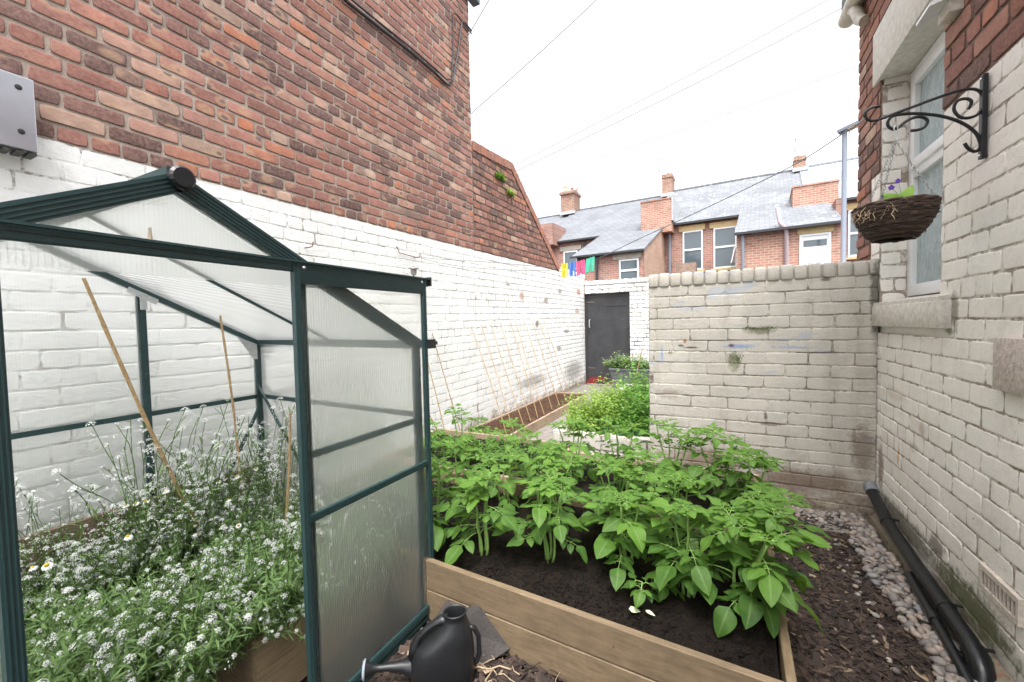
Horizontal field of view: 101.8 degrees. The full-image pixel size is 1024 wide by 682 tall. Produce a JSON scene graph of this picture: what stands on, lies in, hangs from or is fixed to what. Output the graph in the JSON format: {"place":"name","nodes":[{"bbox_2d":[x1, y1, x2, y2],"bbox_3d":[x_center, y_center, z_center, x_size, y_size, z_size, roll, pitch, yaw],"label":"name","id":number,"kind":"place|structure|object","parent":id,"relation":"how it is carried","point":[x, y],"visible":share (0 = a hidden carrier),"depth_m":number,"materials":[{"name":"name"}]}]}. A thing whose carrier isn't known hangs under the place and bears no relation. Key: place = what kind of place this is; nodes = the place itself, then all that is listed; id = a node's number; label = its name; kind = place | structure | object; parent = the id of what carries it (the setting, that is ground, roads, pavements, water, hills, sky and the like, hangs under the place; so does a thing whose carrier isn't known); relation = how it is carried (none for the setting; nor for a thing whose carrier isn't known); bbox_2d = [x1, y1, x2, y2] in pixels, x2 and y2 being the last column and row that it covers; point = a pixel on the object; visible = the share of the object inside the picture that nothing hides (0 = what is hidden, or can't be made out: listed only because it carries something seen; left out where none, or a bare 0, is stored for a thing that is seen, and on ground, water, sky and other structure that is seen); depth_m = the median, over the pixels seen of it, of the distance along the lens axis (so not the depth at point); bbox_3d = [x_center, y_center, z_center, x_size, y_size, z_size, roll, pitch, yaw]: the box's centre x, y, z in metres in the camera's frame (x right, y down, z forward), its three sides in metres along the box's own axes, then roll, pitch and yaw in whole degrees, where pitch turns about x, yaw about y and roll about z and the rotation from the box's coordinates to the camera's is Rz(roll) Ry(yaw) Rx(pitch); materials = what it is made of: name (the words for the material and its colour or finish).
{"place":"outdoors","nodes":[
{"label":"outdoors","id":0,"kind":"place"},
{"bbox_2d":[172,619,561,681],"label":"ground","id":1,"kind":"structure","parent":0,"point":[305,679],"depth_m":1.66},
{"bbox_2d":[18,464,306,681],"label":"raised bed","id":2,"kind":"object","parent":1,"relation":"on","point":[283,659],"visible":0.02,"depth_m":1.60,"materials":[{"name":"wood"}]},
{"bbox_2d":[28,566,37,628],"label":"daisy","id":3,"kind":"object","parent":2,"relation":"on","point":[32,568],"visible":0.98,"depth_m":1.32,"materials":[{"name":"white plant"}]},
{"bbox_2d":[41,562,53,613],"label":"daisy","id":4,"kind":"object","parent":2,"relation":"on","point":[46,566],"visible":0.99,"depth_m":1.31,"materials":[{"name":"white plant"}]},
{"bbox_2d":[82,278,210,551],"bbox_3d":[-1.543,0.401,1.799,0.029,1.308,0.399,0,3,32],"label":"cane","id":5,"kind":"object","parent":2,"relation":"on","point":[126,376],"visible":0.78,"depth_m":1.74,"materials":[{"name":"brown wood"}]},
{"bbox_2d":[15,397,305,681],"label":"alyssum","id":6,"kind":"object","parent":2,"relation":"on","point":[200,622],"visible":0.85,"depth_m":1.52,"materials":[{"name":"green plant"}]},
{"bbox_2d":[219,315,245,534],"bbox_3d":[-1.434,0.430,2.140,0.112,1.153,0.017,0,2,19],"label":"cane","id":7,"kind":"object","parent":2,"relation":"on","point":[230,387],"visible":0.72,"depth_m":2.13,"materials":[{"name":"brown wood"}]},
{"bbox_2d":[283,413,290,547],"bbox_3d":[-1.096,0.699,2.025,0.022,0.691,0.082,0,3,27],"label":"cane","id":8,"kind":"object","parent":2,"relation":"on","point":[288,470],"visible":0.72,"depth_m":2.03,"materials":[{"name":"brown wood"}]},
{"bbox_2d":[0,165,437,681],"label":"greenhouse","id":9,"kind":"object","parent":1,"relation":"on","point":[171,264],"visible":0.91,"depth_m":1.66,"materials":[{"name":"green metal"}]},
{"bbox_2d":[290,262,433,681],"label":"door","id":10,"kind":"structure","parent":9,"relation":"in","point":[360,338],"depth_m":1.57,"materials":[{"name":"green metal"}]},
{"bbox_2d":[0,0,479,430],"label":"brick house","id":11,"kind":"structure","parent":1,"relation":"on","point":[337,132],"depth_m":2.92,"materials":[{"name":"brick"}]},
{"bbox_2d":[0,69,37,159],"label":"metal wall box","id":12,"kind":"object","parent":11,"relation":"attached to","point":[18,133],"visible":1,"depth_m":1.72,"materials":[{"name":"metal"}]},
{"bbox_2d":[343,0,452,85],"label":"cable","id":13,"kind":"object","parent":11,"relation":"attached to","point":[365,16],"visible":1,"depth_m":3.79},
{"bbox_2d":[351,0,451,79],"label":"cable","id":14,"kind":"object","parent":11,"relation":"attached to","point":[390,31],"visible":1,"depth_m":3.82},
{"bbox_2d":[451,12,471,80],"bbox_3d":[-0.575,-3.275,4.771,0.014,0.807,0.447,0,3,27],"label":"cable","id":15,"kind":"object","parent":11,"relation":"attached to","point":[453,42],"visible":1,"depth_m":4.61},
{"bbox_2d":[452,21,471,81],"bbox_3d":[-0.573,-3.291,4.774,0.019,0.823,0.440,0,3,27],"label":"cable","id":16,"kind":"object","parent":11,"relation":"attached to","point":[466,24],"visible":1,"depth_m":4.71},
{"bbox_2d":[426,470,796,681],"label":"raised bed","id":17,"kind":"object","parent":1,"relation":"on","point":[568,616],"visible":0.38,"depth_m":1.64,"materials":[{"name":"wood"}]},
{"bbox_2d":[431,456,464,551],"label":"potato plant","id":18,"kind":"object","parent":17,"relation":"on","point":[438,531],"visible":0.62,"depth_m":2.15,"materials":[{"name":"green plant"}]},
{"bbox_2d":[433,464,524,564],"bbox_3d":[-0.161,0.842,2.027,0.502,0.434,0.402,0,3,27],"label":"potato plant","id":19,"kind":"object","parent":17,"relation":"on","point":[470,500],"visible":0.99,"depth_m":1.99,"materials":[{"name":"green plant"}]},
{"bbox_2d":[466,447,529,510],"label":"potato plant","id":20,"kind":"object","parent":17,"relation":"on","point":[509,487],"visible":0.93,"depth_m":2.46,"materials":[{"name":"green plant"}]},
{"bbox_2d":[492,469,590,563],"bbox_3d":[0.160,0.851,1.977,0.432,0.406,0.431,0,3,27],"label":"potato plant","id":21,"kind":"object","parent":17,"relation":"on","point":[540,523],"visible":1,"depth_m":1.92,"materials":[{"name":"green plant"}]},
{"bbox_2d":[512,444,589,524],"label":"potato plant","id":22,"kind":"object","parent":17,"relation":"on","point":[547,463],"visible":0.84,"depth_m":2.32,"materials":[{"name":"green plant"}]},
{"bbox_2d":[430,425,742,512],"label":"seedlings","id":23,"kind":"object","parent":17,"relation":"on","point":[488,440],"visible":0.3,"depth_m":3.52,"materials":[{"name":"green plant"}]},
{"bbox_2d":[571,452,650,526],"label":"potato plant","id":24,"kind":"object","parent":17,"relation":"on","point":[600,490],"visible":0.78,"depth_m":2.21,"materials":[{"name":"green plant"}]},
{"bbox_2d":[578,483,670,590],"bbox_3d":[0.520,0.861,1.897,0.417,0.378,0.484,-1,2,-4],"label":"potato plant","id":25,"kind":"object","parent":17,"relation":"on","point":[614,527],"visible":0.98,"depth_m":1.82,"materials":[{"name":"green plant"}]},
{"bbox_2d":[621,572,662,607],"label":"potato seedling","id":26,"kind":"object","parent":17,"relation":"on","point":[639,597],"visible":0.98,"depth_m":1.63,"materials":[{"name":"green plant"}]},
{"bbox_2d":[629,606,654,615],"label":"fallen leaf","id":27,"kind":"object","parent":17,"relation":"on","point":[633,609],"visible":1,"depth_m":1.61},
{"bbox_2d":[645,570,685,601],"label":"potato seedling","id":28,"kind":"object","parent":17,"relation":"on","point":[663,593],"visible":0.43,"depth_m":1.65,"materials":[{"name":"green plant"}]},
{"bbox_2d":[633,466,722,553],"bbox_3d":[0.802,0.836,2.108,0.439,0.399,0.418,-2,3,-28],"label":"potato plant","id":29,"kind":"object","parent":17,"relation":"on","point":[683,481],"visible":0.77,"depth_m":2.06,"materials":[{"name":"green plant"}]},
{"bbox_2d":[626,497,751,604],"bbox_3d":[0.700,0.844,1.693,0.469,0.421,0.412,0,3,27],"label":"potato plant","id":30,"kind":"object","parent":17,"relation":"on","point":[699,580],"visible":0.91,"depth_m":1.64,"materials":[{"name":"green plant"}]},
{"bbox_2d":[668,497,831,637],"bbox_3d":[0.886,0.839,1.605,0.444,0.429,0.536,-3,3,-39],"label":"potato plant","id":31,"kind":"object","parent":17,"relation":"on","point":[766,576],"visible":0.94,"depth_m":1.49,"materials":[{"name":"green plant"}]},
{"bbox_2d":[721,484,831,587],"bbox_3d":[1.068,0.831,1.765,0.409,0.426,0.407,-1,2,11],"label":"potato plant","id":32,"kind":"object","parent":17,"relation":"on","point":[773,493],"visible":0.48,"depth_m":1.74,"materials":[{"name":"green plant"}]},
{"bbox_2d":[367,511,966,681],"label":"bark mulch","id":33,"kind":"object","parent":1,"relation":"on","point":[843,647],"visible":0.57,"depth_m":1.75,"materials":[{"name":"wood"}]},
{"bbox_2d":[362,604,481,681],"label":"watering can","id":34,"kind":"object","parent":33,"relation":"on","point":[441,648],"visible":1,"depth_m":1.53,"materials":[{"name":"black plastic"}]},
{"bbox_2d":[435,600,452,617],"bbox_3d":[-0.281,1.230,1.770,0.181,0.163,0.223,1,3,43],"label":"paving slab","id":35,"kind":"object","parent":33,"relation":"on","point":[447,603],"depth_m":1.84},
{"bbox_2d":[466,606,510,663],"bbox_3d":[-0.134,1.217,1.724,0.255,0.167,0.139,0,3,27],"label":"paving slab","id":36,"kind":"object","parent":33,"relation":"on","point":[494,644],"depth_m":1.73,"materials":[{"name":"stone"}]},
{"bbox_2d":[474,665,519,674],"bbox_3d":[-0.083,1.265,1.609,0.228,0.029,0.043,-1,2,4],"label":"dry root","id":37,"kind":"object","parent":33,"relation":"on","point":[475,667],"visible":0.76,"depth_m":1.61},
{"bbox_2d":[783,505,976,681],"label":"pebbles","id":38,"kind":"object","parent":33,"relation":"on","point":[864,531],"visible":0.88,"depth_m":2.06,"materials":[{"name":"gravel"}]},
{"bbox_2d":[904,571,973,681],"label":"waste pipe","id":39,"kind":"object","parent":38,"relation":"on","point":[934,619],"visible":1,"depth_m":1.71,"materials":[{"name":"black paint"}]},
{"bbox_2d":[838,0,1023,681],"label":"brick house","id":40,"kind":"structure","parent":1,"relation":"on","point":[948,307],"depth_m":1.83,"materials":[{"name":"brick"}]},
{"bbox_2d":[863,73,988,159],"bbox_3d":[1.643,-0.856,1.669,0.370,0.315,0.026,0,3,27],"label":"hanging bracket","id":41,"kind":"object","parent":40,"relation":"attached to","point":[982,113],"visible":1,"depth_m":1.61,"materials":[{"name":"black metal"}]},
{"bbox_2d":[422,119,864,270],"bbox_3d":[0.289,-0.726,2.904,3.328,0.458,0.028,1,3,44],"label":"clothes line","id":42,"kind":"object","parent":41,"relation":"attached to","point":[853,126],"visible":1,"depth_m":2.25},
{"bbox_2d":[849,125,941,243],"bbox_3d":[1.571,-0.649,1.707,0.291,0.468,0.298,0,3,27],"label":"hanging basket","id":43,"kind":"object","parent":41,"relation":"hanging from","point":[894,219],"visible":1,"depth_m":1.65,"materials":[{"name":"wicker"}]},
{"bbox_2d":[880,178,913,198],"bbox_3d":[1.543,-0.602,1.672,0.111,0.100,0.092,1,3,40],"label":"pansy","id":44,"kind":"object","parent":43,"relation":"on","point":[908,191],"visible":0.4,"depth_m":1.67,"materials":[{"name":"green plant"}]},
{"bbox_2d":[907,31,944,295],"bbox_3d":[2.319,-0.950,2.219,0.078,1.374,0.848,0,3,27],"label":"window","id":45,"kind":"structure","parent":40,"relation":"in","point":[928,78],"depth_m":2.39,"materials":[{"name":"white plastic"}]},
{"bbox_2d":[863,481,996,681],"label":"drain pipe","id":46,"kind":"object","parent":40,"relation":"attached to","point":[980,662],"visible":0.98,"depth_m":1.78,"materials":[{"name":"black paint"}]},
{"bbox_2d":[916,0,963,26],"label":"wall canopy","id":47,"kind":"object","parent":40,"relation":"attached to","point":[946,11],"visible":1,"depth_m":1.78,"materials":[{"name":"white plastic"}]},
{"bbox_2d":[978,562,1023,627],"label":"air vent","id":48,"kind":"object","parent":40,"relation":"attached to","point":[1008,600],"visible":1,"depth_m":1.50,"materials":[{"name":"paint"}]},
{"bbox_2d":[992,337,1023,396],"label":"stone block","id":49,"kind":"structure","parent":40,"relation":"attached to","point":[1008,366],"depth_m":1.43,"materials":[{"name":"stone"}]},
{"bbox_2d":[867,512,1014,681],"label":"kerb strip","id":50,"kind":"object","parent":1,"relation":"on","point":[888,544],"visible":0.3,"depth_m":2.17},
{"bbox_2d":[472,425,496,434],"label":"chard plant","id":51,"kind":"object","parent":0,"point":[480,430],"visible":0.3,"depth_m":4.66,"materials":[{"name":"green plant"}]},
{"bbox_2d":[471,0,595,113],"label":"overhead wire","id":52,"kind":"object","parent":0,"point":[533,58],"visible":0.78,"depth_m":11.93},
{"bbox_2d":[538,214,568,246],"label":"terraced house","id":53,"kind":"structure","parent":0,"point":[554,231],"depth_m":22.71,"materials":[{"name":"brick"}]},
{"bbox_2d":[551,186,666,280],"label":"terraced house","id":54,"kind":"structure","parent":0,"point":[596,232],"depth_m":20.45,"materials":[{"name":"tile"}]},
{"bbox_2d":[563,250,577,270],"bbox_3d":[3.183,-4.029,22.479,0.802,1.646,0.095,0,3,31],"label":"window","id":55,"kind":"structure","parent":54,"relation":"in","point":[567,254],"depth_m":22.47,"materials":[{"name":"white plastic"}]},
{"bbox_2d":[619,258,638,278],"bbox_3d":[4.741,-2.720,16.848,0.789,1.183,0.098,0,3,31],"label":"window","id":56,"kind":"structure","parent":54,"relation":"in","point":[628,268],"depth_m":16.81,"materials":[{"name":"white plastic"}]},
{"bbox_2d":[468,0,859,217],"label":"sky","id":57,"kind":"structure","parent":0,"point":[617,54],"materials":[{"name":"white"}]},
{"bbox_2d":[514,0,826,164],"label":"overhead wire","id":58,"kind":"object","parent":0,"point":[662,89],"visible":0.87,"depth_m":12.00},
{"bbox_2d":[516,8,840,170],"bbox_3d":[5.708,-7.757,12.002,13.306,6.362,0.018,-1,2,-1],"label":"overhead wire","id":59,"kind":"object","parent":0,"point":[679,91],"visible":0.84,"depth_m":12.00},
{"bbox_2d":[521,46,857,177],"bbox_3d":[5.805,-6.920,12.002,13.193,4.857,0.011,-1,2,-1],"label":"overhead wire","id":60,"kind":"object","parent":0,"point":[689,114],"visible":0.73,"depth_m":12.00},
{"bbox_2d":[520,40,858,174],"bbox_3d":[5.768,-7.037,11.996,13.302,4.992,0.011,-1,2,-1],"label":"overhead wire","id":61,"kind":"object","parent":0,"point":[691,109],"visible":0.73,"depth_m":12.00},
{"bbox_2d":[522,65,857,182],"bbox_3d":[5.806,-6.545,12.003,13.187,4.334,0.015,-1,2,-1],"label":"overhead wire","id":62,"kind":"object","parent":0,"point":[695,124],"visible":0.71,"depth_m":12.00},
{"bbox_2d":[524,90,857,187],"bbox_3d":[5.816,-6.080,12.022,13.186,3.588,0.011,-1,2,-1],"label":"overhead wire","id":63,"kind":"object","parent":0,"point":[694,140],"visible":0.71,"depth_m":12.02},
{"bbox_2d":[529,131,855,198],"bbox_3d":[5.902,-5.294,12.066,12.966,2.439,0.009,-1,2,-1],"label":"overhead wire","id":64,"kind":"object","parent":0,"point":[686,168],"visible":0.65,"depth_m":12.07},
{"bbox_2d":[526,384,878,537],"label":"path","id":65,"kind":"structure","parent":0,"point":[546,433],"depth_m":5.20,"materials":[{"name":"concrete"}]},
{"bbox_2d":[432,333,459,429],"bbox_3d":[-0.662,0.554,4.415,0.355,1.290,0.012,-3,3,-30],"label":"cane","id":66,"kind":"object","parent":65,"relation":"on","point":[445,381],"visible":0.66,"depth_m":4.39,"materials":[{"name":"brown wood"}]},
{"bbox_2d":[430,428,575,479],"bbox_3d":[-0.307,1.071,3.527,1.472,0.316,0.922,0,3,27],"label":"raised bed","id":67,"kind":"object","parent":65,"relation":"on","point":[481,436],"visible":0.13,"depth_m":3.59,"materials":[{"name":"wood"}]},
{"bbox_2d":[430,419,442,459],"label":"potato plant","id":68,"kind":"object","parent":67,"relation":"on","point":[436,445],"visible":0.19,"depth_m":3.30,"materials":[{"name":"green plant"}]},
{"bbox_2d":[428,363,445,433],"bbox_3d":[-0.778,0.476,4.162,0.222,0.932,0.011,-1,2,11],"label":"cane","id":69,"kind":"object","parent":67,"relation":"on","point":[436,398],"visible":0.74,"depth_m":4.16,"materials":[{"name":"brown wood"}]},
{"bbox_2d":[431,403,487,463],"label":"potato plant","id":70,"kind":"object","parent":67,"relation":"on","point":[461,419],"visible":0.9,"depth_m":3.21,"materials":[{"name":"green plant"}]},
{"bbox_2d":[432,435,494,492],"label":"potato plant","id":71,"kind":"object","parent":67,"relation":"on","point":[468,472],"visible":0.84,"depth_m":2.72,"materials":[{"name":"green plant"}]},
{"bbox_2d":[487,417,534,466],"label":"potato plant","id":72,"kind":"object","parent":67,"relation":"on","point":[507,444],"visible":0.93,"depth_m":3.11,"materials":[{"name":"green plant"}]},
{"bbox_2d":[466,392,586,436],"bbox_3d":[0.375,1.038,6.014,0.592,0.129,2.912,0,3,27],"label":"raised bed","id":73,"kind":"object","parent":65,"relation":"on","point":[549,414],"visible":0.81,"depth_m":5.74,"materials":[{"name":"brown wood"}]},
{"bbox_2d":[471,327,506,433],"bbox_3d":[-0.269,0.445,4.817,0.538,1.220,0.018,1,3,41],"label":"cane","id":74,"kind":"object","parent":73,"relation":"on","point":[490,381],"visible":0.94,"depth_m":4.80,"materials":[{"name":"brown wood"}]},
{"bbox_2d":[481,324,512,429],"bbox_3d":[-0.181,0.421,5.002,0.014,1.249,0.543,-3,3,-43],"label":"cane","id":75,"kind":"object","parent":73,"relation":"on","point":[497,377],"visible":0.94,"depth_m":4.99,"materials":[{"name":"brown wood"}]},
{"bbox_2d":[500,322,530,420],"bbox_3d":[0.041,0.387,5.443,0.015,1.273,0.544,-3,3,-44],"label":"cane","id":76,"kind":"object","parent":73,"relation":"on","point":[516,375],"visible":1,"depth_m":5.42,"materials":[{"name":"brown wood"}]},
{"bbox_2d":[471,140,586,423],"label":"yard wall","id":77,"kind":"structure","parent":65,"relation":"on","point":[508,229],"depth_m":6.08,"materials":[{"name":"brick"}]},
{"bbox_2d":[553,384,649,460],"bbox_3d":[1.871,0.962,5.360,1.530,0.286,3.449,0,3,27],"label":"block planter","id":78,"kind":"object","parent":65,"relation":"on","point":[603,449],"visible":0.03,"depth_m":3.95,"materials":[{"name":"paint"}]},
{"bbox_2d":[559,380,622,431],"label":"celery plant","id":79,"kind":"object","parent":78,"relation":"on","point":[590,414],"visible":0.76,"depth_m":4.30,"materials":[{"name":"green plant"}]},
{"bbox_2d":[578,372,636,418],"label":"celery plant","id":80,"kind":"object","parent":78,"relation":"on","point":[610,393],"visible":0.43,"depth_m":4.70,"materials":[{"name":"green plant"}]},
{"bbox_2d":[585,425,648,436],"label":"herb plant","id":81,"kind":"object","parent":78,"relation":"in","point":[635,433],"visible":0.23,"depth_m":3.97,"materials":[{"name":"green plant"}]},
{"bbox_2d":[602,357,648,414],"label":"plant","id":82,"kind":"object","parent":78,"relation":"on","point":[642,381],"visible":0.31,"depth_m":5.11,"materials":[{"name":"green plant"}]},
{"bbox_2d":[606,380,649,427],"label":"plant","id":83,"kind":"object","parent":78,"relation":"on","point":[642,408],"visible":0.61,"depth_m":4.31,"materials":[{"name":"green plant"}]},
{"bbox_2d":[608,407,649,435],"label":"herb plant","id":84,"kind":"object","parent":78,"relation":"on","point":[619,422],"visible":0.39,"depth_m":4.18,"materials":[{"name":"green plant"}]},
{"bbox_2d":[585,277,648,362],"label":"gate wall","id":85,"kind":"structure","parent":65,"relation":"on","point":[636,289],"depth_m":8.56,"materials":[{"name":"brick"}]},
{"bbox_2d":[585,292,629,383],"bbox_3d":[2.049,-0.040,8.915,0.964,1.995,0.127,0,3,27],"label":"door frame","id":86,"kind":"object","parent":85,"relation":"attached to","point":[607,325],"depth_m":8.93,"materials":[{"name":"paint"}]},
{"bbox_2d":[587,295,628,383],"bbox_3d":[2.056,-0.013,8.923,0.880,1.890,0.048,0,3,27],"label":"door leaf","id":87,"kind":"structure","parent":86,"relation":"in","point":[608,332],"depth_m":8.93,"materials":[{"name":"paint"}]},
{"bbox_2d":[609,367,648,389],"bbox_3d":[2.229,0.748,7.749,0.770,0.483,0.340,0,3,27],"label":"trough planter","id":88,"kind":"object","parent":65,"relation":"on","point":[622,372],"visible":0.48,"depth_m":7.67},
{"bbox_2d":[602,350,648,368],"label":"trough plant","id":89,"kind":"object","parent":88,"relation":"on","point":[618,363],"visible":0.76,"depth_m":7.75,"materials":[{"name":"green plant"}]},
{"bbox_2d":[557,452,758,517],"bbox_3d":[0.938,1.091,2.849,1.347,0.276,0.842,0,3,27],"label":"raised bed","id":90,"kind":"object","parent":65,"relation":"on","point":[693,499],"visible":0.12,"depth_m":2.85,"materials":[{"name":"wood"}]},
{"bbox_2d":[506,431,585,502],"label":"potato plant","id":91,"kind":"object","parent":90,"relation":"on","point":[529,473],"visible":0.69,"depth_m":2.67,"materials":[{"name":"green plant"}]},
{"bbox_2d":[540,410,604,481],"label":"potato plant","id":92,"kind":"object","parent":90,"relation":"on","point":[591,473],"visible":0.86,"depth_m":2.92,"materials":[{"name":"green plant"}]},
{"bbox_2d":[583,415,652,488],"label":"potato plant","id":93,"kind":"object","parent":90,"relation":"on","point":[614,431],"visible":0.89,"depth_m":2.75,"materials":[{"name":"green plant"}]},
{"bbox_2d":[608,438,676,504],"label":"potato plant","id":94,"kind":"object","parent":90,"relation":"on","point":[657,470],"visible":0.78,"depth_m":2.42,"materials":[{"name":"green plant"}]},
{"bbox_2d":[639,418,707,491],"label":"potato plant","id":95,"kind":"object","parent":90,"relation":"on","point":[664,462],"visible":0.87,"depth_m":2.64,"materials":[{"name":"green plant"}]},
{"bbox_2d":[676,422,752,494],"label":"potato plant","id":96,"kind":"object","parent":90,"relation":"on","point":[694,470],"visible":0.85,"depth_m":2.46,"materials":[{"name":"green plant"}]},
{"bbox_2d":[699,444,792,514],"bbox_3d":[1.326,0.779,2.324,0.478,0.443,0.429,-3,3,-43],"label":"potato plant","id":97,"kind":"object","parent":90,"relation":"on","point":[733,476],"visible":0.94,"depth_m":2.29,"materials":[{"name":"green plant"}]},
{"bbox_2d":[648,259,878,517],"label":"dividing wall","id":98,"kind":"structure","parent":65,"relation":"on","point":[797,390],"depth_m":2.97,"materials":[{"name":"brick"}]},
{"bbox_2d":[640,169,840,273],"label":"terraced house","id":99,"kind":"structure","parent":0,"point":[765,223],"depth_m":18.70,"materials":[{"name":"tile"}]},
{"bbox_2d":[683,229,702,269],"bbox_3d":[8.402,-4.208,19.335,0.857,1.809,0.098,0,3,31],"label":"window","id":100,"kind":"structure","parent":99,"relation":"in","point":[692,240],"depth_m":19.29,"materials":[{"name":"white plastic"}]},
{"bbox_2d":[714,226,736,268],"bbox_3d":[9.505,-4.187,18.556,0.929,1.809,0.364,0,3,27],"label":"window","id":101,"kind":"structure","parent":99,"relation":"in","point":[725,242],"depth_m":18.62,"materials":[{"name":"white plastic"}]},
{"bbox_2d":[799,232,830,264],"bbox_3d":[9.984,-2.247,13.719,0.843,2.570,0.082,0,3,31],"label":"door","id":102,"kind":"structure","parent":99,"relation":"in","point":[815,247],"depth_m":13.67,"materials":[{"name":"white plastic"}]},
{"bbox_2d":[790,155,858,262],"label":"terraced house","id":103,"kind":"structure","parent":0,"point":[821,182],"depth_m":16.57,"materials":[{"name":"brick"}]},
{"bbox_2d":[848,210,857,256],"bbox_3d":[13.643,-4.224,16.188,0.898,1.809,0.098,0,3,31],"label":"window","id":104,"kind":"structure","parent":103,"relation":"in","point":[852,231],"depth_m":16.34,"materials":[{"name":"white plastic"}]},
{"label":"road","id":105,"kind":"structure","parent":0,"visible":0},
{"bbox_2d":[836,120,858,261],"bbox_3d":[8.878,-2.465,10.968,0.254,6.375,0.511,-3,3,-39],"label":"street lamp","id":106,"kind":"object","parent":105,"relation":"on","point":[843,194],"visible":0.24,"depth_m":10.96,"materials":[{"name":"metal"}]},
{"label":"back wall","id":107,"kind":"object","parent":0,"visible":0},
{"bbox_2d":[676,262,696,273],"bbox_3d":[6.520,-2.639,15.532,0.680,0.503,0.449,0,3,31],"label":"planter box","id":108,"kind":"object","parent":107,"relation":"on","point":[681,268],"visible":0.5,"depth_m":15.36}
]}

